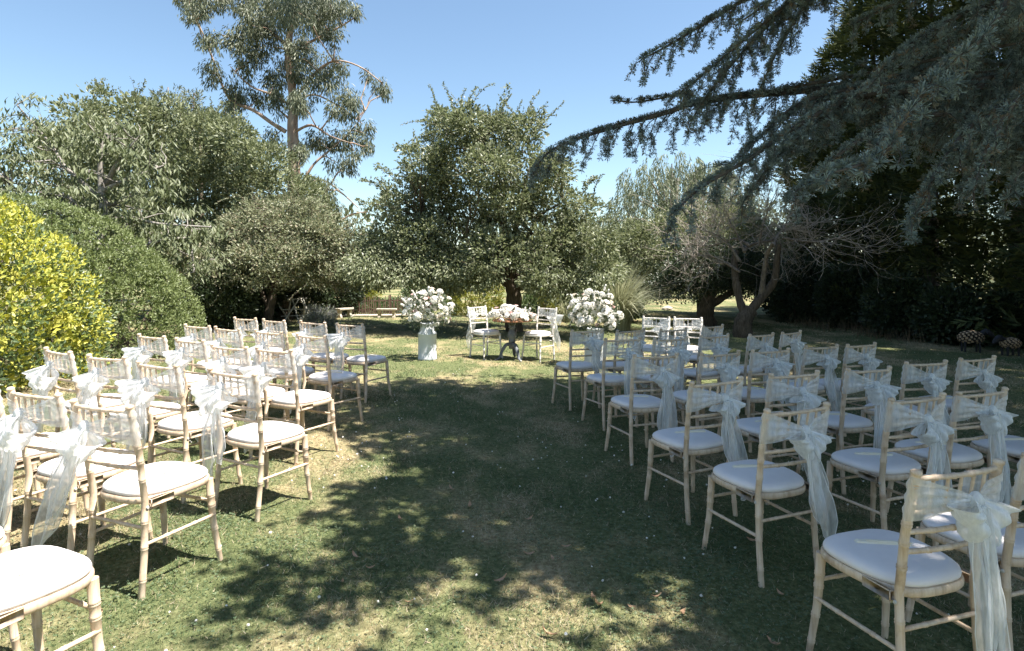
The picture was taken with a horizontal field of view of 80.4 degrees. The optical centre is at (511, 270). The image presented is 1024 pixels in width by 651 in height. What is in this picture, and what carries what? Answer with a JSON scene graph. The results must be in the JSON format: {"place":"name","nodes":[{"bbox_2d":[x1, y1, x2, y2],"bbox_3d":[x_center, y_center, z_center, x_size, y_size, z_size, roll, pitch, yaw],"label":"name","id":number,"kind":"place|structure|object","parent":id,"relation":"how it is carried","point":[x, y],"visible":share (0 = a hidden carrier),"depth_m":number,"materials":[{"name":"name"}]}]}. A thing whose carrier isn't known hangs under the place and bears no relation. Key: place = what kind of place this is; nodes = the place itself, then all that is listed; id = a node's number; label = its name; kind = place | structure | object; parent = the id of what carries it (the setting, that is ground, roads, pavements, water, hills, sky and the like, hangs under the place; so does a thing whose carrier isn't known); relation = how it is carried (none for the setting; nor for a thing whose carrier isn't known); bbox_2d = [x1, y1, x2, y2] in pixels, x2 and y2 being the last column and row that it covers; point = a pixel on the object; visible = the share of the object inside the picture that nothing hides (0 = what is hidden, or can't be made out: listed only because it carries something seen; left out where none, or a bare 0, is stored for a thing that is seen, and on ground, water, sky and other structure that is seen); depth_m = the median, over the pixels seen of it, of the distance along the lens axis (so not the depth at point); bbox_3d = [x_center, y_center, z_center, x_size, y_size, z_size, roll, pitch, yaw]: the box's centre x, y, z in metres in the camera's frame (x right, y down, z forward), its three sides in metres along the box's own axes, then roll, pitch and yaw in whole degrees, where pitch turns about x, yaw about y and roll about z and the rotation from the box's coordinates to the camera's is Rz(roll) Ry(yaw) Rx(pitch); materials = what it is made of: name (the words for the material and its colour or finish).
{"place":"outdoors","nodes":[
{"label":"outdoors","id":0,"kind":"place"},
{"bbox_2d":[0,0,1007,269],"label":"sky","id":1,"kind":"structure","parent":0,"point":[579,53],"materials":[{"name":"blue"}]},
{"bbox_2d":[0,277,1023,650],"bbox_3d":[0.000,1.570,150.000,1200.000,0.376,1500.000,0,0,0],"label":"lawn","id":2,"kind":"structure","parent":0,"point":[726,311],"depth_m":3.66,"materials":[{"name":"plant"}]},
{"bbox_2d":[0,526,20,650],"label":"chair","id":3,"kind":"object","parent":2,"relation":"on","point":[14,635],"visible":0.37,"depth_m":2.41,"materials":[{"name":"brown wood"}]},
{"bbox_2d":[0,394,88,542],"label":"chair","id":4,"kind":"object","parent":2,"relation":"on","point":[36,456],"visible":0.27,"depth_m":3.43,"materials":[{"name":"brown wood"}]},
{"bbox_2d":[0,545,105,650],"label":"chair","id":5,"kind":"object","parent":2,"relation":"on","point":[54,574],"visible":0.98,"depth_m":2.10,"materials":[{"name":"white wood"}]},
{"bbox_2d":[0,193,118,397],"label":"golden hedge","id":6,"kind":"object","parent":2,"relation":"on","point":[57,260],"visible":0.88,"depth_m":7.84,"materials":[{"name":"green plant"}]},
{"bbox_2d":[6,386,153,551],"bbox_3d":[-2.315,1.063,3.267,0.436,0.924,0.515,0,0,23],"label":"chair","id":7,"kind":"object","parent":2,"relation":"on","point":[42,472],"visible":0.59,"depth_m":3.15,"materials":[{"name":"brown wood"}]},
{"bbox_2d":[0,393,68,529],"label":"organza bow","id":8,"kind":"object","parent":7,"relation":"attached to","point":[13,442],"visible":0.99,"depth_m":3.03,"materials":[{"name":"fabric"}]},
{"bbox_2d":[43,347,123,458],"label":"chair","id":9,"kind":"object","parent":2,"relation":"on","point":[112,403],"visible":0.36,"depth_m":4.56,"materials":[{"name":"brown wood"}]},
{"bbox_2d":[22,351,76,432],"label":"organza bow","id":10,"kind":"object","parent":9,"relation":"attached to","point":[41,382],"visible":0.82,"depth_m":4.49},
{"bbox_2d":[0,190,207,365],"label":"green hedge","id":11,"kind":"object","parent":2,"relation":"on","point":[105,257],"visible":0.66,"depth_m":10.10,"materials":[{"name":"green plant"}]},
{"bbox_2d":[0,92,235,329],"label":"cherry tree","id":12,"kind":"object","parent":2,"relation":"on","point":[119,154],"visible":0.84,"depth_m":12.24,"materials":[{"name":"green plant"}]},
{"bbox_2d":[86,353,190,462],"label":"chair","id":13,"kind":"object","parent":2,"relation":"on","point":[158,414],"visible":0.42,"depth_m":4.37,"materials":[{"name":"brown wood"}]},
{"bbox_2d":[61,358,131,456],"bbox_3d":[-2.929,0.992,4.262,0.598,0.752,0.179,-1,0,25],"label":"organza bow","id":14,"kind":"object","parent":13,"relation":"attached to","point":[91,383],"visible":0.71,"depth_m":4.24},
{"bbox_2d":[69,398,222,599],"bbox_3d":[-1.829,1.075,3.054,0.436,0.924,0.516,-1,0,23],"label":"chair","id":15,"kind":"object","parent":2,"relation":"on","point":[149,487],"visible":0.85,"depth_m":2.94,"materials":[{"name":"brown wood"}]},
{"bbox_2d":[31,406,140,545],"bbox_3d":[-2.006,1.013,2.840,0.598,0.752,0.179,-1,0,23],"label":"organza bow","id":16,"kind":"object","parent":15,"relation":"attached to","point":[79,444],"visible":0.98,"depth_m":2.83,"materials":[{"name":"fabric"}]},
{"bbox_2d":[137,333,206,437],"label":"chair","id":17,"kind":"object","parent":2,"relation":"on","point":[192,379],"visible":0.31,"depth_m":5.58,"materials":[{"name":"brown wood"}]},
{"bbox_2d":[121,336,168,378],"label":"organza bow","id":18,"kind":"object","parent":17,"relation":"attached to","point":[134,354],"visible":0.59,"depth_m":5.51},
{"bbox_2d":[7,76,342,304],"bbox_3d":[-10.206,-2.509,18.987,11.103,7.812,6.502,0,0,0],"label":"hornbeam","id":19,"kind":"object","parent":2,"relation":"on","point":[247,153],"visible":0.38,"depth_m":17.41,"materials":[{"name":"green plant"}]},
{"bbox_2d":[136,360,242,503],"bbox_3d":[-2.227,1.066,4.196,0.436,0.924,0.516,0,0,27],"label":"chair","id":20,"kind":"object","parent":2,"relation":"on","point":[185,424],"visible":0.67,"depth_m":4.05,"materials":[{"name":"brown wood"}]},
{"bbox_2d":[115,364,183,450],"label":"organza bow","id":21,"kind":"object","parent":20,"relation":"attached to","point":[131,391],"visible":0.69,"depth_m":3.98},
{"bbox_2d":[174,337,250,445],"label":"chair","id":22,"kind":"object","parent":2,"relation":"on","point":[205,357],"visible":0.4,"depth_m":5.36,"materials":[{"name":"brown wood"}]},
{"bbox_2d":[162,342,208,403],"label":"organza bow","id":23,"kind":"object","parent":22,"relation":"attached to","point":[175,356],"visible":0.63,"depth_m":5.27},
{"bbox_2d":[180,263,265,330],"bbox_3d":[-6.910,0.677,14.543,1.788,1.878,2.418,0,0,0],"label":"dark shrub","id":24,"kind":"object","parent":2,"relation":"on","point":[226,305],"visible":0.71,"depth_m":14.10,"materials":[{"name":"green plant"}]},
{"bbox_2d":[209,343,292,457],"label":"chair","id":25,"kind":"object","parent":2,"relation":"on","point":[272,391],"visible":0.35,"depth_m":4.99,"materials":[{"name":"brown wood"}]},
{"bbox_2d":[195,346,251,441],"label":"organza bow","id":26,"kind":"object","parent":25,"relation":"attached to","point":[219,364],"visible":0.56,"depth_m":4.92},
{"bbox_2d":[207,367,311,521],"bbox_3d":[-1.635,1.078,3.947,0.436,0.924,0.516,1,0,26],"label":"chair","id":27,"kind":"object","parent":2,"relation":"on","point":[258,435],"visible":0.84,"depth_m":3.82,"materials":[{"name":"brown wood"}]},
{"bbox_2d":[189,373,261,476],"bbox_3d":[-1.776,0.972,3.724,0.500,0.694,0.171,1,0,26],"label":"organza bow","id":28,"kind":"object","parent":27,"relation":"attached to","point":[208,397],"visible":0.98,"depth_m":3.72,"materials":[{"name":"fabric"}]},
{"bbox_2d":[163,184,367,325],"bbox_3d":[-6.114,-0.383,15.695,5.160,3.664,4.828,0,0,20],"label":"hawthorn","id":29,"kind":"object","parent":2,"relation":"on","point":[284,259],"visible":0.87,"depth_m":14.60,"materials":[{"name":"green plant"}]},
{"bbox_2d":[172,0,393,239],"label":"gum tree","id":30,"kind":"object","parent":2,"relation":"on","point":[260,27],"visible":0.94,"depth_m":23.64,"materials":[{"name":"green plant"}]},
{"bbox_2d":[254,329,319,419],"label":"chair","id":31,"kind":"object","parent":2,"relation":"on","point":[309,371],"visible":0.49,"depth_m":6.12,"materials":[{"name":"brown wood"}]},
{"bbox_2d":[255,346,338,464],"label":"chair","id":32,"kind":"object","parent":2,"relation":"on","point":[301,403],"visible":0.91,"depth_m":4.90,"materials":[{"name":"brown wood"}]},
{"bbox_2d":[238,351,296,453],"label":"organza bow","id":33,"kind":"object","parent":32,"relation":"attached to","point":[261,369],"visible":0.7,"depth_m":4.83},
{"bbox_2d":[278,279,335,318],"bbox_3d":[-6.485,0.605,18.641,2.271,2.076,2.482,0,0,0],"label":"dark shrub","id":34,"kind":"object","parent":2,"relation":"on","point":[314,298],"visible":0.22,"depth_m":18.12,"materials":[{"name":"green plant"}]},
{"bbox_2d":[299,320,352,393],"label":"chair","id":35,"kind":"object","parent":2,"relation":"on","point":[323,355],"visible":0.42,"depth_m":7.22,"materials":[{"name":"brown wood"}]},
{"bbox_2d":[295,333,362,430],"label":"chair","id":36,"kind":"object","parent":2,"relation":"on","point":[332,380],"visible":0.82,"depth_m":5.91,"materials":[{"name":"brown wood"}]},
{"bbox_2d":[284,336,328,414],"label":"organza bow","id":37,"kind":"object","parent":36,"relation":"attached to","point":[303,354],"visible":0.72,"depth_m":5.82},
{"bbox_2d":[309,282,367,314],"bbox_3d":[-5.645,0.492,19.589,2.054,2.250,2.503,0,0,0],"label":"dark shrub","id":38,"kind":"object","parent":2,"relation":"on","point":[352,297],"visible":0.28,"depth_m":19.10,"materials":[{"name":"green plant"}]},
{"bbox_2d":[335,322,391,402],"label":"chair","id":39,"kind":"object","parent":2,"relation":"on","point":[365,360],"visible":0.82,"depth_m":7.09,"materials":[{"name":"brown wood"}]},
{"bbox_2d":[325,324,365,369],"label":"organza bow","id":40,"kind":"object","parent":39,"relation":"attached to","point":[339,340],"visible":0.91,"depth_m":7.04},
{"bbox_2d":[418,322,436,360],"bbox_3d":[-1.460,1.223,10.460,0.324,0.635,0.324,0,0,28],"label":"milk churn","id":41,"kind":"object","parent":2,"relation":"on","point":[427,345],"visible":0.93,"depth_m":10.33,"materials":[{"name":"grey paint"}]},
{"bbox_2d":[397,286,457,332],"bbox_3d":[-1.454,0.688,10.457,1.041,0.829,0.970,0,0,0],"label":"flower arrangement","id":42,"kind":"object","parent":41,"relation":"in","point":[426,312],"visible":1,"depth_m":10.29,"materials":[{"name":"beige plant"}]},
{"bbox_2d":[445,282,505,316],"bbox_3d":[-1.251,0.894,20.605,2.205,1.816,1.843,0,0,0],"label":"golden shrub","id":43,"kind":"object","parent":2,"relation":"on","point":[497,302],"visible":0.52,"depth_m":20.28,"materials":[{"name":"green plant"}]},
{"bbox_2d":[333,81,632,331],"bbox_3d":[-0.654,-1.604,15.798,7.911,6.640,5.738,0,0,0],"label":"apple tree","id":44,"kind":"object","parent":2,"relation":"on","point":[508,263],"visible":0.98,"depth_m":14.29,"materials":[{"name":"green plant"}]},
{"bbox_2d":[467,305,502,359],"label":"chair","id":45,"kind":"object","parent":2,"relation":"on","point":[487,332],"visible":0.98,"depth_m":10.80,"materials":[{"name":"white wood"}]},
{"bbox_2d":[0,179,1008,288],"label":"trees","id":46,"kind":"object","parent":2,"relation":"on","point":[351,205],"visible":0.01,"depth_m":49.43,"materials":[{"name":"green plant"}]},
{"bbox_2d":[492,318,531,361],"bbox_3d":[0.000,1.223,10.700,0.704,0.700,0.704,0,0,0],"label":"signing table","id":47,"kind":"object","parent":2,"relation":"on","point":[511,343],"visible":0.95,"depth_m":10.62,"materials":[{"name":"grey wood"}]},
{"bbox_2d":[484,304,539,325],"bbox_3d":[-0.007,0.778,10.605,0.983,0.389,0.671,0,0,0],"label":"flower arrangement","id":48,"kind":"object","parent":47,"relation":"on","point":[512,311],"visible":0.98,"depth_m":10.50,"materials":[{"name":"white plant"}]},
{"bbox_2d":[0,362,1023,650],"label":"clover","id":49,"kind":"object","parent":2,"relation":"on","point":[648,600],"depth_m":3.22,"materials":[{"name":"plant"}]},
{"bbox_2d":[521,306,556,361],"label":"chair","id":50,"kind":"object","parent":2,"relation":"on","point":[537,333],"visible":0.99,"depth_m":10.72,"materials":[{"name":"white wood"}]},
{"bbox_2d":[551,328,603,410],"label":"chair","id":51,"kind":"object","parent":2,"relation":"on","point":[570,366],"visible":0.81,"depth_m":6.95,"materials":[{"name":"brown wood"}]},
{"bbox_2d":[584,327,603,364],"bbox_3d":[1.370,1.286,10.150,0.324,0.635,0.324,0,0,-19],"label":"milk churn","id":52,"kind":"object","parent":2,"relation":"on","point":[587,358],"visible":0.33,"depth_m":10.04,"materials":[{"name":"grey paint"}]},
{"bbox_2d":[563,284,623,338],"bbox_3d":[1.362,0.699,10.131,1.027,0.938,0.970,0,0,0],"label":"flower arrangement","id":53,"kind":"object","parent":52,"relation":"in","point":[607,311],"visible":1,"depth_m":10.01,"materials":[{"name":"white plant"}]},
{"bbox_2d":[581,336,641,430],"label":"chair","id":54,"kind":"object","parent":2,"relation":"on","point":[603,380],"visible":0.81,"depth_m":6.10,"materials":[{"name":"brown wood"}]},
{"bbox_2d":[602,339,643,420],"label":"organza bow","id":55,"kind":"object","parent":54,"relation":"attached to","point":[627,354],"visible":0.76,"depth_m":6.02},
{"bbox_2d":[604,352,678,465],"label":"chair","id":56,"kind":"object","parent":2,"relation":"on","point":[632,404],"visible":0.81,"depth_m":4.99,"materials":[{"name":"brown wood"}]},
{"bbox_2d":[630,356,680,456],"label":"organza bow","id":57,"kind":"object","parent":56,"relation":"attached to","point":[664,379],"visible":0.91,"depth_m":4.90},
{"bbox_2d":[628,336,688,427],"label":"chair","id":58,"kind":"object","parent":2,"relation":"on","point":[646,377],"visible":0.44,"depth_m":6.23,"materials":[{"name":"brown wood"}]},
{"bbox_2d":[651,339,692,408],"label":"organza bow","id":59,"kind":"object","parent":58,"relation":"attached to","point":[684,355],"visible":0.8,"depth_m":6.18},
{"bbox_2d":[587,151,773,297],"bbox_3d":[10.350,-2.833,37.997,12.213,9.197,5.426,0,0,0],"label":"willow","id":60,"kind":"object","parent":2,"relation":"on","point":[674,186],"visible":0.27,"depth_m":37.02,"materials":[{"name":"green plant"}]},
{"bbox_2d":[644,376,743,524],"bbox_3d":[1.200,1.141,4.031,0.436,0.924,0.515,-1,1,-23],"label":"chair","id":61,"kind":"object","parent":2,"relation":"on","point":[686,444],"visible":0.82,"depth_m":3.89,"materials":[{"name":"brown wood"}]},
{"bbox_2d":[685,380,747,500],"bbox_3d":[1.299,1.077,3.799,0.436,0.753,0.152,-1,1,-23],"label":"organza bow","id":62,"kind":"object","parent":61,"relation":"attached to","point":[729,408],"visible":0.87,"depth_m":3.79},
{"bbox_2d":[603,191,801,315],"bbox_3d":[6.953,-0.667,23.070,7.641,4.823,5.118,0,0,0],"label":"field maple","id":63,"kind":"object","parent":2,"relation":"on","point":[635,235],"visible":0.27,"depth_m":21.95,"materials":[{"name":"green plant"}]},
{"bbox_2d":[677,333,729,418],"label":"chair","id":64,"kind":"object","parent":2,"relation":"on","point":[690,374],"visible":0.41,"depth_m":6.60,"materials":[{"name":"brown wood"}]},
{"bbox_2d":[672,350,740,457],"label":"chair","id":65,"kind":"object","parent":2,"relation":"on","point":[680,396],"visible":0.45,"depth_m":5.25,"materials":[{"name":"brown wood"}]},
{"bbox_2d":[697,354,743,445],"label":"organza bow","id":66,"kind":"object","parent":65,"relation":"attached to","point":[727,372],"visible":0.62,"depth_m":5.18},
{"bbox_2d":[642,234,788,325],"bbox_3d":[6.236,0.353,18.795,4.403,2.950,3.673,0,0,0],"label":"old fruit tree","id":67,"kind":"object","parent":2,"relation":"on","point":[705,310],"visible":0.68,"depth_m":18.27,"materials":[{"name":"green plant"}]},
{"bbox_2d":[717,332,774,414],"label":"chair","id":68,"kind":"object","parent":2,"relation":"on","point":[744,373],"visible":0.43,"depth_m":6.86,"materials":[{"name":"brown wood"}]},
{"bbox_2d":[717,347,790,452],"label":"chair","id":69,"kind":"object","parent":2,"relation":"on","point":[751,396],"visible":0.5,"depth_m":5.45,"materials":[{"name":"brown wood"}]},
{"bbox_2d":[748,352,796,420],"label":"organza bow","id":70,"kind":"object","parent":69,"relation":"attached to","point":[780,368],"visible":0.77,"depth_m":5.39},
{"bbox_2d":[702,401,830,587],"bbox_3d":[1.370,1.144,3.301,0.436,0.924,0.515,-1,1,-21],"label":"chair","id":71,"kind":"object","parent":2,"relation":"on","point":[760,484],"visible":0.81,"depth_m":3.16,"materials":[{"name":"brown wood"}]},
{"bbox_2d":[759,408,837,537],"bbox_3d":[1.461,1.049,3.060,0.436,0.699,0.157,-1,1,-21],"label":"organza bow","id":72,"kind":"object","parent":71,"relation":"attached to","point":[811,445],"visible":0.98,"depth_m":3.04,"materials":[{"name":"fabric"}]},
{"bbox_2d":[614,140,920,337],"bbox_3d":[6.310,-0.991,16.004,7.399,5.541,5.372,0,0,0],"label":"bare tree","id":73,"kind":"object","parent":2,"relation":"on","point":[743,321],"visible":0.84,"depth_m":15.46,"materials":[{"name":"brown plant"}]},
{"bbox_2d":[726,369,819,504],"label":"chair","id":74,"kind":"object","parent":2,"relation":"on","point":[749,428],"visible":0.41,"depth_m":4.22,"materials":[{"name":"brown wood"}]},
{"bbox_2d":[765,375,826,481],"bbox_3d":[1.949,1.118,4.140,0.436,0.802,0.160,0,0,-18],"label":"organza bow","id":75,"kind":"object","parent":74,"relation":"attached to","point":[803,398],"visible":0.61,"depth_m":4.13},
{"bbox_2d":[527,0,1023,247],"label":"cedar","id":76,"kind":"object","parent":2,"relation":"on","point":[940,96],"visible":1,"depth_m":4.96,"materials":[{"name":"green plant"}]},
{"bbox_2d":[764,249,832,322],"bbox_3d":[9.722,0.633,20.476,2.233,2.654,2.144,0,0,0],"label":"ivy bush","id":77,"kind":"object","parent":2,"relation":"on","point":[783,298],"visible":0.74,"depth_m":20.16,"materials":[{"name":"green plant"}]},
{"bbox_2d":[770,344,838,436],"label":"chair","id":78,"kind":"object","parent":2,"relation":"on","point":[821,389],"visible":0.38,"depth_m":5.89,"materials":[{"name":"brown wood"}]},
{"bbox_2d":[801,347,841,411],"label":"organza bow","id":79,"kind":"object","parent":78,"relation":"attached to","point":[828,364],"visible":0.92,"depth_m":5.82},
{"bbox_2d":[767,123,914,305],"bbox_3d":[14.033,-2.453,25.509,6.933,9.008,6.753,0,0,0],"label":"cypress","id":80,"kind":"object","parent":2,"relation":"on","point":[794,180],"visible":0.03,"depth_m":25.53,"materials":[{"name":"green plant"}]},
{"bbox_2d":[811,258,876,328],"bbox_3d":[10.077,0.800,18.427,1.891,2.353,2.099,0,0,0],"label":"ivy bush","id":81,"kind":"object","parent":2,"relation":"on","point":[834,312],"visible":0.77,"depth_m":18.07,"materials":[{"name":"green plant"}]},
{"bbox_2d":[796,365,891,494],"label":"chair","id":82,"kind":"object","parent":2,"relation":"on","point":[840,424],"visible":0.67,"depth_m":4.46,"materials":[{"name":"brown wood"}]},
{"bbox_2d":[842,369,901,448],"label":"organza bow","id":83,"kind":"object","parent":82,"relation":"attached to","point":[878,392],"visible":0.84,"depth_m":4.38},
{"bbox_2d":[818,342,876,436],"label":"chair","id":84,"kind":"object","parent":2,"relation":"on","point":[840,382],"visible":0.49,"depth_m":6.07,"materials":[{"name":"brown wood"}]},
{"bbox_2d":[843,345,882,422],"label":"organza bow","id":85,"kind":"object","parent":84,"relation":"attached to","point":[868,362],"visible":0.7,"depth_m":6.01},
{"bbox_2d":[822,392,946,545],"bbox_3d":[2.206,1.162,3.618,0.436,0.924,0.516,-1,0,-19],"label":"chair","id":86,"kind":"object","parent":2,"relation":"on","point":[881,469],"visible":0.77,"depth_m":3.48,"materials":[{"name":"brown wood"}]},
{"bbox_2d":[883,398,955,544],"bbox_3d":[2.286,1.123,3.380,0.436,0.823,0.154,-1,0,-19],"label":"organza bow","id":87,"kind":"object","parent":86,"relation":"attached to","point":[934,438],"visible":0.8,"depth_m":3.37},
{"bbox_2d":[779,0,1001,316],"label":"cypress","id":88,"kind":"object","parent":2,"relation":"on","point":[827,57],"visible":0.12,"depth_m":21.43,"materials":[{"name":"green plant"}]},
{"bbox_2d":[858,359,947,472],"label":"chair","id":89,"kind":"object","parent":2,"relation":"on","point":[864,412],"visible":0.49,"depth_m":4.86,"materials":[{"name":"brown wood"}]},
{"bbox_2d":[901,365,954,436],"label":"organza bow","id":90,"kind":"object","parent":89,"relation":"attached to","point":[934,384],"visible":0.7,"depth_m":4.80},
{"bbox_2d":[806,458,1004,650],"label":"chair","id":91,"kind":"object","parent":2,"relation":"on","point":[916,571],"visible":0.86,"depth_m":2.25,"materials":[{"name":"brown wood"}]},
{"bbox_2d":[902,467,1021,650],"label":"organza bow","id":92,"kind":"object","parent":91,"relation":"attached to","point":[979,517],"visible":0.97,"depth_m":2.11,"materials":[{"name":"fabric"}]},
{"bbox_2d":[808,0,1022,325],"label":"cypress","id":93,"kind":"object","parent":2,"relation":"on","point":[886,258],"visible":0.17,"depth_m":17.94,"materials":[{"name":"green plant"}]},
{"bbox_2d":[859,0,1023,338],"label":"cypress","id":94,"kind":"object","parent":2,"relation":"on","point":[962,269],"visible":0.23,"depth_m":15.26,"materials":[{"name":"green plant"}]},
{"bbox_2d":[886,386,1008,514],"bbox_3d":[2.759,1.175,3.872,0.436,0.924,0.515,0,0,-18],"label":"chair","id":95,"kind":"object","parent":2,"relation":"on","point":[960,456],"visible":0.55,"depth_m":3.71,"materials":[{"name":"brown wood"}]},
{"bbox_2d":[950,394,1018,504],"bbox_3d":[2.837,1.155,3.631,0.436,0.835,0.152,0,0,-18],"label":"organza bow","id":96,"kind":"object","parent":95,"relation":"attached to","point":[995,421],"visible":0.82,"depth_m":3.62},
{"bbox_2d":[906,281,996,346],"bbox_3d":[10.453,1.103,14.488,1.563,1.686,2.152,0,0,0],"label":"ivy bush","id":97,"kind":"object","parent":2,"relation":"on","point":[936,302],"visible":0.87,"depth_m":14.21,"materials":[{"name":"green plant"}]},
{"bbox_2d":[909,355,996,455],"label":"chair","id":98,"kind":"object","parent":2,"relation":"on","point":[949,402],"visible":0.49,"depth_m":5.21,"materials":[{"name":"brown wood"}]},
{"bbox_2d":[955,360,1003,434],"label":"organza bow","id":99,"kind":"object","parent":98,"relation":"attached to","point":[990,382],"visible":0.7,"depth_m":5.16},
{"bbox_2d":[905,452,1023,650],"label":"chair","id":100,"kind":"object","parent":2,"relation":"on","point":[1010,551],"visible":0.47,"depth_m":2.43,"materials":[{"name":"brown wood"}]},
{"bbox_2d":[957,329,994,352],"bbox_3d":[9.851,1.502,12.876,0.686,0.528,0.304,0,0,15],"label":"sheep sculpture","id":101,"kind":"object","parent":2,"relation":"on","point":[969,336],"visible":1,"depth_m":12.82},
{"bbox_2d":[949,17,1023,346],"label":"cypress","id":102,"kind":"object","parent":2,"relation":"on","point":[1017,265],"visible":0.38,"depth_m":13.23,"materials":[{"name":"green plant"}]},
{"bbox_2d":[965,435,1023,501],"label":"chair","id":103,"kind":"object","parent":2,"relation":"on","point":[1014,448],"visible":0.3,"depth_m":4.02,"materials":[{"name":"brown wood"}]},
{"bbox_2d":[981,285,1023,348],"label":"ivy bush","id":104,"kind":"object","parent":2,"relation":"on","point":[1009,299],"visible":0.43,"depth_m":13.76,"materials":[{"name":"green plant"}]},
{"bbox_2d":[553,252,689,330],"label":"pampas grass","id":105,"kind":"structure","parent":0,"point":[627,298],"depth_m":16.18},
{"bbox_2d":[776,314,924,343],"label":"dry stalks","id":106,"kind":"object","parent":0,"point":[852,329],"visible":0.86,"depth_m":16.64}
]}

